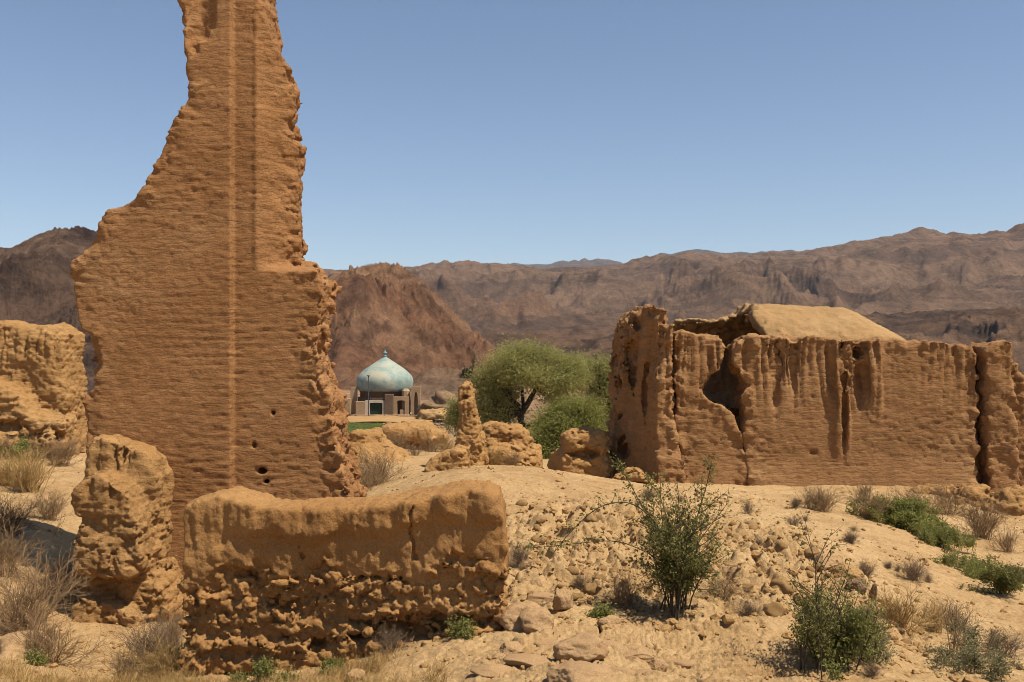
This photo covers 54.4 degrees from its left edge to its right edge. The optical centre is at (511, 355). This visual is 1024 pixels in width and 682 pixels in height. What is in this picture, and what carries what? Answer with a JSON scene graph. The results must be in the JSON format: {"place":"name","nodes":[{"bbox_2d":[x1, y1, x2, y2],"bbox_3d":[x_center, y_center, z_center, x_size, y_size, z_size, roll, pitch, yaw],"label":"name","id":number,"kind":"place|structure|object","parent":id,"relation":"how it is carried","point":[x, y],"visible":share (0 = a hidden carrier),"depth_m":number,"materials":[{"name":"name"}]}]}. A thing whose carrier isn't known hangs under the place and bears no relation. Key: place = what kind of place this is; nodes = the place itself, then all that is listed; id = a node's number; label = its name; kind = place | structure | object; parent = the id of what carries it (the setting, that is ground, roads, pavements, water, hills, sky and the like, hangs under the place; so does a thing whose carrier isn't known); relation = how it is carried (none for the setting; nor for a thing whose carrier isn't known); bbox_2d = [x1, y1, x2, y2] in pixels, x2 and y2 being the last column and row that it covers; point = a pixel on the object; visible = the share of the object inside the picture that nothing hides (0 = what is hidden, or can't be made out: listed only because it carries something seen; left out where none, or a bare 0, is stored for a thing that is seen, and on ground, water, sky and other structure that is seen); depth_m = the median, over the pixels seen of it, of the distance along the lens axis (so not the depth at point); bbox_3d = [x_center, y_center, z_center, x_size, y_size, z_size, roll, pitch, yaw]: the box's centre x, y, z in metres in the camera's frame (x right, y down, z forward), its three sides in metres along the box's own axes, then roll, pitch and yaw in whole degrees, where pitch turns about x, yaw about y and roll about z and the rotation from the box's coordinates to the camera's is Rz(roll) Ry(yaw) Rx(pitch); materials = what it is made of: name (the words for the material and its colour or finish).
{"place":"outdoors","nodes":[
{"label":"outdoors","id":0,"kind":"place"},
{"bbox_2d":[0,226,96,394],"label":"dark hill","id":1,"kind":"structure","parent":0,"point":[37,281],"depth_m":187.40,"materials":[{"name":"stone"}]},
{"bbox_2d":[0,643,454,681],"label":"dry grass","id":2,"kind":"structure","parent":0,"point":[365,667],"depth_m":6.49,"materials":[{"name":"plant"}]},
{"bbox_2d":[347,422,383,432],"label":"field","id":3,"kind":"structure","parent":0,"point":[352,426],"depth_m":80.55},
{"bbox_2d":[327,262,517,389],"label":"red hill","id":4,"kind":"structure","parent":0,"point":[412,324],"depth_m":245.76,"materials":[{"name":"stone"}]},
{"bbox_2d":[0,375,1023,681],"bbox_3d":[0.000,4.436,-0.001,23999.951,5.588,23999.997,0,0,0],"label":"ground","id":5,"kind":"structure","parent":0,"point":[720,665],"depth_m":9.21,"materials":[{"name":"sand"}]},
{"bbox_2d":[0,432,48,460],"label":"green weed","id":6,"kind":"object","parent":5,"relation":"on","point":[20,446],"visible":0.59,"depth_m":18.48,"materials":[{"name":"green plant"}]},
{"bbox_2d":[0,484,50,537],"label":"dry bush","id":7,"kind":"object","parent":5,"relation":"on","point":[19,518],"visible":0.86,"depth_m":12.00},
{"bbox_2d":[0,630,51,658],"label":"rock","id":8,"kind":"object","parent":5,"relation":"on","point":[6,645],"visible":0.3,"depth_m":7.85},
{"bbox_2d":[0,442,54,487],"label":"dry bush","id":9,"kind":"object","parent":5,"relation":"on","point":[3,475],"visible":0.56,"depth_m":15.44,"materials":[{"name":"plant"}]},
{"bbox_2d":[0,438,68,492],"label":"dry bush","id":10,"kind":"object","parent":5,"relation":"on","point":[26,476],"visible":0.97,"depth_m":15.17,"materials":[{"name":"plant"}]},
{"bbox_2d":[17,642,51,665],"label":"green weed","id":11,"kind":"object","parent":5,"relation":"on","point":[40,659],"visible":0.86,"depth_m":7.47,"materials":[{"name":"green plant"}]},
{"bbox_2d":[0,509,80,586],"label":"dry bush","id":12,"kind":"object","parent":5,"relation":"on","point":[8,550],"visible":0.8,"depth_m":10.20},
{"bbox_2d":[0,320,87,454],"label":"broken wall","id":13,"kind":"structure","parent":5,"relation":"on","point":[43,384],"depth_m":19.99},
{"bbox_2d":[17,485,72,521],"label":"dry bush","id":14,"kind":"object","parent":5,"relation":"on","point":[52,507],"visible":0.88,"depth_m":13.15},
{"bbox_2d":[10,535,81,607],"bbox_3d":[-4.354,2.192,10.024,1.281,0.940,1.000,0,0,-39],"label":"dry bush","id":15,"kind":"object","parent":5,"relation":"on","point":[68,569],"visible":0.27,"depth_m":9.87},
{"bbox_2d":[0,540,93,642],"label":"dry bush","id":16,"kind":"object","parent":5,"relation":"on","point":[27,600],"visible":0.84,"depth_m":8.62,"materials":[{"name":"plant"}]},
{"bbox_2d":[18,426,85,466],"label":"dry bush","id":17,"kind":"object","parent":5,"relation":"on","point":[59,455],"visible":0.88,"depth_m":18.11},
{"bbox_2d":[1,587,120,668],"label":"dry bush","id":18,"kind":"object","parent":5,"relation":"on","point":[46,644],"visible":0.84,"depth_m":7.90,"materials":[{"name":"plant"}]},
{"bbox_2d":[71,434,186,627],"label":"mud pier","id":19,"kind":"structure","parent":5,"relation":"on","point":[122,497],"depth_m":9.62,"materials":[{"name":"soil"}]},
{"bbox_2d":[92,630,171,679],"bbox_3d":[-2.775,2.243,7.121,0.542,0.509,0.694,0,0,18],"label":"dry bush","id":20,"kind":"object","parent":5,"relation":"on","point":[126,663],"visible":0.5,"depth_m":7.17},
{"bbox_2d":[88,602,184,664],"bbox_3d":[-2.977,2.315,8.264,0.795,0.548,0.884,0,0,3],"label":"dry bush","id":21,"kind":"object","parent":5,"relation":"on","point":[148,644],"visible":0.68,"depth_m":8.15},
{"bbox_2d":[112,614,203,681],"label":"dry bush","id":22,"kind":"object","parent":5,"relation":"on","point":[166,665],"visible":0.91,"depth_m":6.97,"materials":[{"name":"plant"}]},
{"bbox_2d":[141,602,188,647],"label":"dry bush","id":23,"kind":"object","parent":5,"relation":"on","point":[176,627],"visible":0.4,"depth_m":8.77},
{"bbox_2d":[70,0,367,614],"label":"ruined wall","id":24,"kind":"structure","parent":5,"relation":"on","point":[205,292],"depth_m":10.32,"materials":[{"name":"brick"}]},
{"bbox_2d":[248,655,286,680],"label":"green weed","id":25,"kind":"object","parent":5,"relation":"on","point":[263,667],"visible":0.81,"depth_m":6.83,"materials":[{"name":"green plant"}]},
{"bbox_2d":[272,665,300,681],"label":"green weed","id":26,"kind":"object","parent":5,"relation":"on","point":[285,673],"visible":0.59,"depth_m":6.61,"materials":[{"name":"green plant"}]},
{"bbox_2d":[315,654,347,674],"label":"green weed","id":27,"kind":"object","parent":5,"relation":"on","point":[329,665],"visible":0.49,"depth_m":6.79,"materials":[{"name":"green plant"}]},
{"bbox_2d":[176,479,509,675],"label":"wall","id":28,"kind":"structure","parent":5,"relation":"on","point":[308,583],"depth_m":6.98,"materials":[{"name":"soil"}]},
{"bbox_2d":[359,452,393,494],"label":"dry bush","id":29,"kind":"object","parent":5,"relation":"on","point":[365,482],"visible":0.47,"depth_m":15.74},
{"bbox_2d":[348,427,413,463],"bbox_3d":[-3.627,2.898,26.845,2.706,1.837,3.034,0,0,0],"label":"mud mound","id":30,"kind":"object","parent":5,"relation":"on","point":[376,438],"visible":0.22,"depth_m":26.39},
{"bbox_2d":[346,350,420,415],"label":"domed shrine","id":31,"kind":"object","parent":5,"relation":"on","point":[391,386],"visible":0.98,"depth_m":110.55,"materials":[{"name":"tile"}]},
{"bbox_2d":[353,441,422,485],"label":"dry bush","id":32,"kind":"object","parent":5,"relation":"on","point":[371,464],"visible":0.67,"depth_m":16.48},
{"bbox_2d":[366,618,419,654],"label":"dry bush","id":33,"kind":"object","parent":5,"relation":"on","point":[386,639],"visible":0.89,"depth_m":6.87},
{"bbox_2d":[347,415,440,424],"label":"earth bank","id":34,"kind":"structure","parent":5,"relation":"on","point":[383,419],"depth_m":90.89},
{"bbox_2d":[385,430,418,449],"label":"dry bush","id":35,"kind":"object","parent":5,"relation":"on","point":[396,442],"visible":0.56,"depth_m":29.98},
{"bbox_2d":[381,420,448,450],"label":"mud block","id":36,"kind":"structure","parent":5,"relation":"on","point":[410,428],"depth_m":32.24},
{"bbox_2d":[415,408,450,418],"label":"sand heap","id":37,"kind":"object","parent":5,"relation":"on","point":[432,413],"visible":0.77,"depth_m":91.13,"materials":[{"name":"sand"}]},
{"bbox_2d":[417,430,452,452],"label":"dry bush","id":38,"kind":"object","parent":5,"relation":"on","point":[430,443],"visible":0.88,"depth_m":30.42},
{"bbox_2d":[410,368,474,399],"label":"sand mound","id":39,"kind":"object","parent":5,"relation":"on","point":[430,381],"visible":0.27,"depth_m":164.93,"materials":[{"name":"soil"}]},
{"bbox_2d":[430,391,459,441],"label":"tree","id":40,"kind":"object","parent":5,"relation":"on","point":[454,415],"visible":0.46,"depth_m":51.81,"materials":[{"name":"green plant"}]},
{"bbox_2d":[424,444,470,471],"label":"mud slab","id":41,"kind":"structure","parent":5,"relation":"on","point":[458,455],"depth_m":21.64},
{"bbox_2d":[415,390,481,414],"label":"rubble heap","id":42,"kind":"object","parent":5,"relation":"on","point":[436,397],"visible":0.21,"depth_m":97.07,"materials":[{"name":"stone"}]},
{"bbox_2d":[437,614,478,639],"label":"green weed","id":43,"kind":"object","parent":5,"relation":"on","point":[463,628],"visible":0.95,"depth_m":6.81,"materials":[{"name":"green plant"}]},
{"bbox_2d":[454,381,488,465],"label":"mud pillar","id":44,"kind":"structure","parent":5,"relation":"on","point":[470,431],"depth_m":23.55,"materials":[{"name":"soil"}]},
{"bbox_2d":[470,663,513,678],"bbox_3d":[-0.121,1.872,5.892,0.269,0.082,0.148,0,5,11],"label":"rock plate","id":45,"kind":"object","parent":5,"relation":"on","point":[491,670],"visible":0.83,"depth_m":5.87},
{"bbox_2d":[495,449,524,465],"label":"dry bush","id":46,"kind":"object","parent":5,"relation":"on","point":[513,459],"visible":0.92,"depth_m":24.35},
{"bbox_2d":[481,421,542,467],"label":"mud block","id":47,"kind":"structure","parent":5,"relation":"on","point":[507,436],"depth_m":25.29,"materials":[{"name":"soil"}]},
{"bbox_2d":[499,641,524,655],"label":"rock","id":48,"kind":"object","parent":5,"relation":"on","point":[511,647],"visible":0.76,"depth_m":6.32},
{"bbox_2d":[499,601,540,631],"bbox_3d":[0.064,1.837,6.941,0.315,0.233,0.308,0,0,-17],"label":"rock","id":49,"kind":"object","parent":5,"relation":"on","point":[510,620],"visible":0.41,"depth_m":6.87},
{"bbox_2d":[508,538,537,565],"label":"dry bush","id":50,"kind":"object","parent":5,"relation":"on","point":[518,556],"visible":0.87,"depth_m":8.89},
{"bbox_2d":[503,653,554,667],"bbox_3d":[0.098,1.837,5.959,0.317,0.072,0.147,0,5,17],"label":"rock plate","id":51,"kind":"object","parent":5,"relation":"on","point":[527,660],"visible":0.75,"depth_m":5.94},
{"bbox_2d":[452,330,607,427],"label":"leafy tree","id":52,"kind":"object","parent":5,"relation":"on","point":[495,387],"visible":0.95,"depth_m":44.60,"materials":[{"name":"green plant"}]},
{"bbox_2d":[519,607,553,633],"bbox_3d":[0.169,1.828,6.800,0.236,0.199,0.232,0,0,-2],"label":"rock","id":53,"kind":"object","parent":5,"relation":"on","point":[539,619],"visible":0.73,"depth_m":6.73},
{"bbox_2d":[527,592,553,603],"bbox_3d":[0.259,1.863,7.608,0.305,0.087,0.169,0,5,11],"label":"rock plate","id":54,"kind":"object","parent":5,"relation":"on","point":[538,597],"visible":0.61,"depth_m":7.58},
{"bbox_2d":[552,589,572,610],"bbox_3d":[0.371,1.786,7.202,0.167,0.178,0.168,0,17,-23],"label":"rock","id":55,"kind":"object","parent":5,"relation":"on","point":[563,600],"visible":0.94,"depth_m":7.14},
{"bbox_2d":[518,388,611,458],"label":"bush","id":56,"kind":"object","parent":5,"relation":"on","point":[561,417],"visible":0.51,"depth_m":40.83,"materials":[{"name":"green plant"}]},
{"bbox_2d":[569,571,591,589],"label":"dry sprig","id":57,"kind":"object","parent":5,"relation":"on","point":[577,584],"visible":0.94,"depth_m":8.00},
{"bbox_2d":[547,426,615,478],"bbox_3d":[1.476,2.187,21.150,1.444,1.331,1.229,0,0,0],"label":"mud stump","id":58,"kind":"object","parent":5,"relation":"on","point":[582,449],"visible":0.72,"depth_m":20.67,"materials":[{"name":"soil"}]},
{"bbox_2d":[553,632,609,661],"bbox_3d":[0.415,1.760,5.958,0.341,0.195,0.248,0,0,5],"label":"boulder","id":59,"kind":"object","parent":5,"relation":"on","point":[584,646],"visible":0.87,"depth_m":5.88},
{"bbox_2d":[546,660,616,681],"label":"rock","id":60,"kind":"object","parent":5,"relation":"on","point":[575,671],"visible":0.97,"depth_m":5.39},
{"bbox_2d":[555,343,612,444],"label":"leafy tree","id":61,"kind":"object","parent":5,"relation":"on","point":[600,370],"visible":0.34,"depth_m":46.70,"materials":[{"name":"green plant"}]},
{"bbox_2d":[579,600,626,618],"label":"green weed","id":62,"kind":"object","parent":5,"relation":"on","point":[602,612],"visible":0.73,"depth_m":7.08,"materials":[{"name":"green plant"}]},
{"bbox_2d":[596,615,620,628],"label":"rock","id":63,"kind":"object","parent":5,"relation":"on","point":[611,621],"visible":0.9,"depth_m":6.87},
{"bbox_2d":[511,450,737,620],"bbox_3d":[0.830,1.313,7.329,1.671,1.213,0.982,0,0,0],"label":"thorn shrub","id":64,"kind":"object","parent":5,"relation":"on","point":[681,570],"visible":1,"depth_m":7.31,"materials":[{"name":"green plant"}]},
{"bbox_2d":[592,561,664,612],"bbox_3d":[0.924,1.788,7.563,0.542,0.509,0.694,0,0,-43],"label":"dry bush","id":65,"kind":"object","parent":5,"relation":"on","point":[621,598],"visible":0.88,"depth_m":7.58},
{"bbox_2d":[612,467,653,483],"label":"mud clump","id":66,"kind":"object","parent":5,"relation":"on","point":[639,477],"visible":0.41,"depth_m":19.44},
{"bbox_2d":[623,650,654,661],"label":"rock","id":67,"kind":"object","parent":5,"relation":"on","point":[643,655],"visible":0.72,"depth_m":6.22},
{"bbox_2d":[649,658,668,671],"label":"rock","id":68,"kind":"object","parent":5,"relation":"on","point":[658,664],"visible":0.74,"depth_m":6.12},
{"bbox_2d":[664,659,696,668],"bbox_3d":[1.100,1.988,6.401,0.283,0.055,0.113,0,5,29],"label":"rock plate","id":69,"kind":"object","parent":5,"relation":"on","point":[686,664],"visible":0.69,"depth_m":6.37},
{"bbox_2d":[694,561,763,606],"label":"dry bush","id":70,"kind":"object","parent":5,"relation":"on","point":[727,589],"visible":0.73,"depth_m":7.68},
{"bbox_2d":[736,596,767,616],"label":"dry sprig","id":71,"kind":"object","parent":5,"relation":"on","point":[747,610],"visible":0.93,"depth_m":7.26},
{"bbox_2d":[762,602,785,616],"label":"earth clod","id":72,"kind":"object","parent":5,"relation":"on","point":[775,609],"visible":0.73,"depth_m":7.29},
{"bbox_2d":[769,578,795,593],"bbox_3d":[2.161,1.855,7.974,0.127,0.148,0.230,8,-3,-44],"label":"earth clod","id":73,"kind":"object","parent":5,"relation":"on","point":[778,582],"visible":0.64,"depth_m":7.92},
{"bbox_2d":[782,483,833,512],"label":"dry bush","id":74,"kind":"object","parent":5,"relation":"on","point":[806,503],"visible":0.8,"depth_m":13.76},
{"bbox_2d":[605,303,1023,491],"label":"ruined house","id":75,"kind":"structure","parent":5,"relation":"on","point":[746,394],"depth_m":20.01,"materials":[{"name":"brick"}]},
{"bbox_2d":[779,511,857,679],"bbox_3d":[1.934,1.524,6.298,0.476,1.020,0.608,0,0,0],"label":"upright shrub","id":76,"kind":"object","parent":5,"relation":"on","point":[821,641],"visible":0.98,"depth_m":6.27,"materials":[{"name":"green plant"}]},
{"bbox_2d":[799,479,849,511],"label":"dry bush","id":77,"kind":"object","parent":5,"relation":"on","point":[824,500],"visible":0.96,"depth_m":13.73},
{"bbox_2d":[813,552,843,571],"bbox_3d":[2.883,1.929,9.210,0.300,0.222,0.234,0,0,-28],"label":"rock","id":78,"kind":"object","parent":5,"relation":"on","point":[833,558],"visible":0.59,"depth_m":9.13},
{"bbox_2d":[783,568,895,681],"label":"green shrub","id":79,"kind":"object","parent":5,"relation":"on","point":[853,637],"visible":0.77,"depth_m":6.31,"materials":[{"name":"green plant"}]},
{"bbox_2d":[829,565,864,580],"bbox_3d":[3.024,1.981,9.005,0.312,0.166,0.242,0,0,29],"label":"rock","id":80,"kind":"object","parent":5,"relation":"on","point":[856,572],"visible":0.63,"depth_m":8.94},
{"bbox_2d":[846,577,867,594],"bbox_3d":[2.979,2.001,8.598,0.176,0.159,0.161,0,0,22],"label":"rock","id":81,"kind":"object","parent":5,"relation":"on","point":[855,581],"visible":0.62,"depth_m":8.55,"materials":[{"name":"stone"}]},
{"bbox_2d":[843,474,887,501],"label":"dry bush","id":82,"kind":"object","parent":5,"relation":"on","point":[864,490],"visible":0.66,"depth_m":17.51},
{"bbox_2d":[852,557,882,578],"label":"dry sprig","id":83,"kind":"object","parent":5,"relation":"on","point":[866,570],"visible":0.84,"depth_m":9.46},
{"bbox_2d":[834,623,901,669],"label":"grey shrub","id":84,"kind":"object","parent":5,"relation":"on","point":[883,641],"visible":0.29,"depth_m":6.53,"materials":[{"name":"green plant"}]},
{"bbox_2d":[843,482,894,523],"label":"dry bush","id":85,"kind":"object","parent":5,"relation":"on","point":[874,503],"visible":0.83,"depth_m":13.88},
{"bbox_2d":[852,657,886,678],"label":"dry sprig","id":86,"kind":"object","parent":5,"relation":"on","point":[871,673],"visible":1,"depth_m":6.25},
{"bbox_2d":[845,490,944,528],"bbox_3d":[5.407,2.191,14.070,1.469,0.532,1.116,0,0,0],"label":"green weed patch","id":87,"kind":"object","parent":5,"relation":"on","point":[913,504],"visible":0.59,"depth_m":13.89,"materials":[{"name":"green plant"}]},
{"bbox_2d":[853,577,954,649],"bbox_3d":[3.052,2.005,7.888,0.804,0.578,0.923,0,0,14],"label":"dry bush","id":88,"kind":"object","parent":5,"relation":"on","point":[901,621],"visible":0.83,"depth_m":7.79,"materials":[{"name":"plant"}]},
{"bbox_2d":[887,553,932,586],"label":"dry bush","id":89,"kind":"object","parent":5,"relation":"on","point":[912,573],"visible":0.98,"depth_m":9.86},
{"bbox_2d":[883,505,946,535],"bbox_3d":[5.557,2.274,13.683,0.866,0.405,0.773,0,0,0],"label":"green weed patch","id":90,"kind":"object","parent":5,"relation":"on","point":[907,524],"visible":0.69,"depth_m":13.58,"materials":[{"name":"green plant"}]},
{"bbox_2d":[884,480,949,513],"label":"dry bush","id":91,"kind":"object","parent":5,"relation":"on","point":[920,495],"visible":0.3,"depth_m":16.15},
{"bbox_2d":[905,483,960,496],"bbox_3d":[8.066,2.632,18.963,1.055,0.416,0.846,0,0,36],"label":"mud heap","id":92,"kind":"object","parent":5,"relation":"on","point":[924,486],"visible":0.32,"depth_m":18.77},
{"bbox_2d":[911,591,966,633],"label":"dry bush","id":93,"kind":"object","parent":5,"relation":"on","point":[937,610],"visible":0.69,"depth_m":8.09,"materials":[{"name":"plant"}]},
{"bbox_2d":[912,518,978,552],"bbox_3d":[5.506,2.312,12.906,0.850,0.404,0.854,0,0,-38],"label":"green weed patch","id":94,"kind":"object","parent":5,"relation":"on","point":[942,537],"visible":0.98,"depth_m":12.77,"materials":[{"name":"green plant"}]},
{"bbox_2d":[925,598,974,653],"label":"weed","id":95,"kind":"object","parent":5,"relation":"on","point":[955,634],"visible":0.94,"depth_m":7.38,"materials":[{"name":"grey plant"}]},
{"bbox_2d":[919,469,997,516],"bbox_3d":[7.144,2.400,16.518,1.334,0.980,1.042,0,0,-14],"label":"dry bush","id":96,"kind":"object","parent":5,"relation":"on","point":[950,503],"visible":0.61,"depth_m":16.57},
{"bbox_2d":[921,594,999,636],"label":"dry bush","id":97,"kind":"object","parent":5,"relation":"on","point":[961,617],"visible":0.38,"depth_m":8.37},
{"bbox_2d":[930,549,994,570],"bbox_3d":[5.171,2.375,11.485,0.860,0.272,0.916,0,0,0],"label":"weed row","id":98,"kind":"object","parent":5,"relation":"on","point":[951,560],"visible":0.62,"depth_m":11.57,"materials":[{"name":"green plant"}]},
{"bbox_2d":[951,483,990,506],"bbox_3d":[8.202,2.580,17.606,0.844,0.645,0.700,0,0,0],"label":"mud heap","id":99,"kind":"object","parent":5,"relation":"on","point":[976,492],"visible":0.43,"depth_m":17.44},
{"bbox_2d":[919,632,1023,675],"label":"grey shrub","id":100,"kind":"object","parent":5,"relation":"on","point":[959,664],"visible":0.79,"depth_m":6.96,"materials":[{"name":"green plant"}]},
{"bbox_2d":[939,613,1009,657],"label":"grey shrub","id":101,"kind":"object","parent":5,"relation":"on","point":[970,633],"visible":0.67,"depth_m":7.81,"materials":[{"name":"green plant"}]},
{"bbox_2d":[942,490,1015,539],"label":"dry bush","id":102,"kind":"object","parent":5,"relation":"on","point":[991,523],"visible":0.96,"depth_m":14.12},
{"bbox_2d":[956,556,1006,580],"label":"shrub","id":103,"kind":"object","parent":5,"relation":"on","point":[971,568],"visible":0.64,"depth_m":10.96,"materials":[{"name":"green plant"}]},
{"bbox_2d":[958,644,1015,681],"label":"grey shrub","id":104,"kind":"object","parent":5,"relation":"on","point":[998,666],"visible":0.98,"depth_m":6.78,"materials":[{"name":"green plant"}]},
{"bbox_2d":[959,554,1023,595],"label":"shrub","id":105,"kind":"object","parent":5,"relation":"on","point":[1001,579],"visible":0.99,"depth_m":9.97,"materials":[{"name":"green plant"}]},
{"bbox_2d":[972,625,1023,662],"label":"dry bush","id":106,"kind":"object","parent":5,"relation":"on","point":[1009,644],"visible":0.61,"depth_m":7.78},
{"bbox_2d":[981,485,1023,515],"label":"mud heap","id":107,"kind":"object","parent":5,"relation":"on","point":[1015,494],"visible":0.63,"depth_m":16.76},
{"bbox_2d":[984,519,1023,553],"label":"dry bush","id":108,"kind":"object","parent":5,"relation":"on","point":[1007,539],"visible":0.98,"depth_m":13.18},
{"bbox_2d":[0,0,1023,269],"label":"sky","id":109,"kind":"structure","parent":0,"point":[435,131],"materials":[{"name":"blue"}]},
{"bbox_2d":[490,249,796,268],"bbox_3d":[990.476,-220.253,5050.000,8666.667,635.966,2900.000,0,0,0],"label":"mountains","id":110,"kind":"structure","parent":0,"point":[593,262],"depth_m":5077.64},
{"bbox_2d":[323,223,1023,335],"bbox_3d":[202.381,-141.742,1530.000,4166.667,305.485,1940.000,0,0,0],"label":"mountain range","id":111,"kind":"structure","parent":0,"point":[921,269],"depth_m":1446.44,"materials":[{"name":"stone"}]},
{"bbox_2d":[481,307,1023,374],"bbox_3d":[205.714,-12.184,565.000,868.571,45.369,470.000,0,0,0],"label":"foothills","id":112,"kind":"structure","parent":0,"point":[967,327],"depth_m":551.37,"materials":[{"name":"stone"}]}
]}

